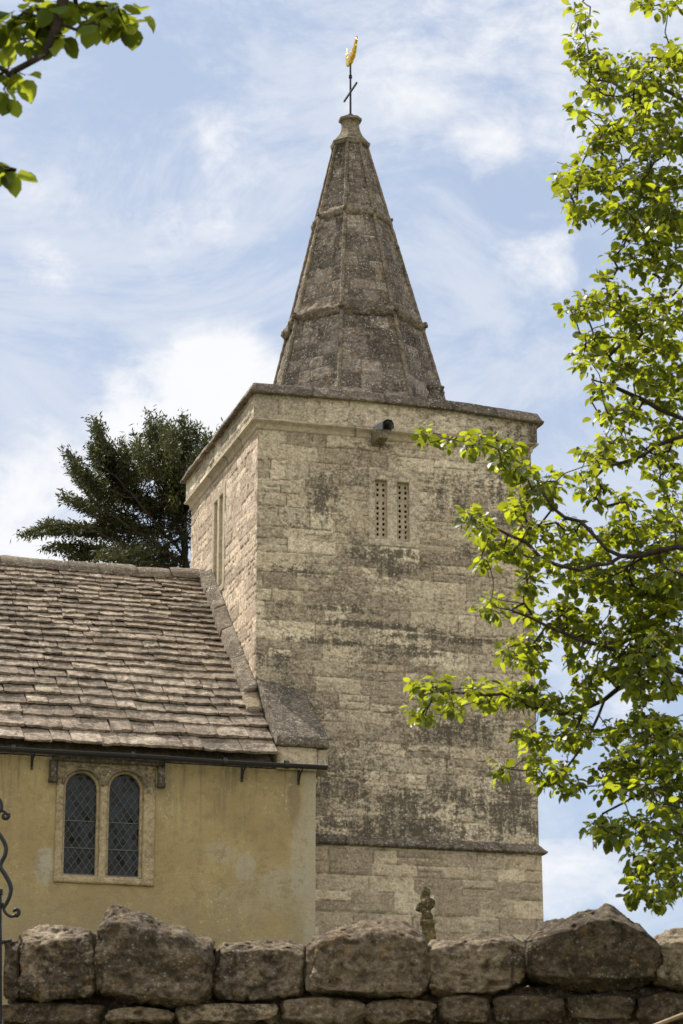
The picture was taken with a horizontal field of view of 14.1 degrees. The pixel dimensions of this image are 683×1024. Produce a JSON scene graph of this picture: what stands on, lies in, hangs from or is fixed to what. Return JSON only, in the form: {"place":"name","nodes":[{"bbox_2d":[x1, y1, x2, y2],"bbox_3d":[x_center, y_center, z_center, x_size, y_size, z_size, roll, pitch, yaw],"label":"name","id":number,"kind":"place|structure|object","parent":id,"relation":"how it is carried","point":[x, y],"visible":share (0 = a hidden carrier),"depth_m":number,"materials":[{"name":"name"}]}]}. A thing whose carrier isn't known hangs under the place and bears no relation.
{"place":"outdoors","nodes":[
{"label":"outdoors","id":0,"kind":"place"},
{"bbox_2d":[0,0,682,936],"label":"sky","id":1,"kind":"structure","parent":0,"point":[156,253],"materials":[{"name":"blue"}]},
{"bbox_3d":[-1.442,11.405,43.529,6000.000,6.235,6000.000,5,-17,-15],"label":"ground","id":2,"kind":"structure","parent":0,"visible":0},
{"bbox_2d":[0,798,20,1023],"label":"iron gate","id":3,"kind":"structure","parent":2,"relation":"on","point":[3,906],"depth_m":10.43,"materials":[{"name":"black metal"}]},
{"bbox_2d":[0,0,155,197],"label":"broadleaf tree","id":4,"kind":"object","parent":2,"relation":"on","point":[46,26],"visible":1,"depth_m":5.74,"materials":[{"name":"green plant"}]},
{"bbox_2d":[0,114,547,1003],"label":"church","id":5,"kind":"structure","parent":2,"relation":"on","point":[218,740],"depth_m":46.63,"materials":[{"name":"stone"}]},
{"bbox_2d":[48,755,165,886],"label":"window","id":6,"kind":"structure","parent":5,"relation":"in","point":[105,810],"depth_m":43.50,"materials":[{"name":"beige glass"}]},
{"bbox_2d":[343,36,357,114],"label":"weathervane","id":7,"kind":"object","parent":5,"relation":"on","point":[350,57],"visible":1,"depth_m":52.49,"materials":[{"name":"gold metal"}]},
{"bbox_2d":[2,903,682,1023],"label":"dry stone wall","id":8,"kind":"structure","parent":2,"relation":"on","point":[605,963],"depth_m":10.44,"materials":[{"name":"grey stone"}]},
{"bbox_2d":[654,1013,682,1023],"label":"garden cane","id":9,"kind":"object","parent":8,"relation":"attached to","point":[672,1018],"visible":1,"depth_m":9.71,"materials":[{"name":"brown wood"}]},
{"bbox_2d":[415,886,435,943],"bbox_3d":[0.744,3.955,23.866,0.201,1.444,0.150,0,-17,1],"label":"stone statue","id":10,"kind":"object","parent":2,"relation":"on","point":[425,905],"visible":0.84,"depth_m":23.96,"materials":[{"name":"beige stone"}]},
{"bbox_2d":[400,0,682,915],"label":"pear tree","id":11,"kind":"object","parent":2,"relation":"on","point":[658,594],"visible":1,"depth_m":10.18,"materials":[{"name":"green plant"}]}
]}

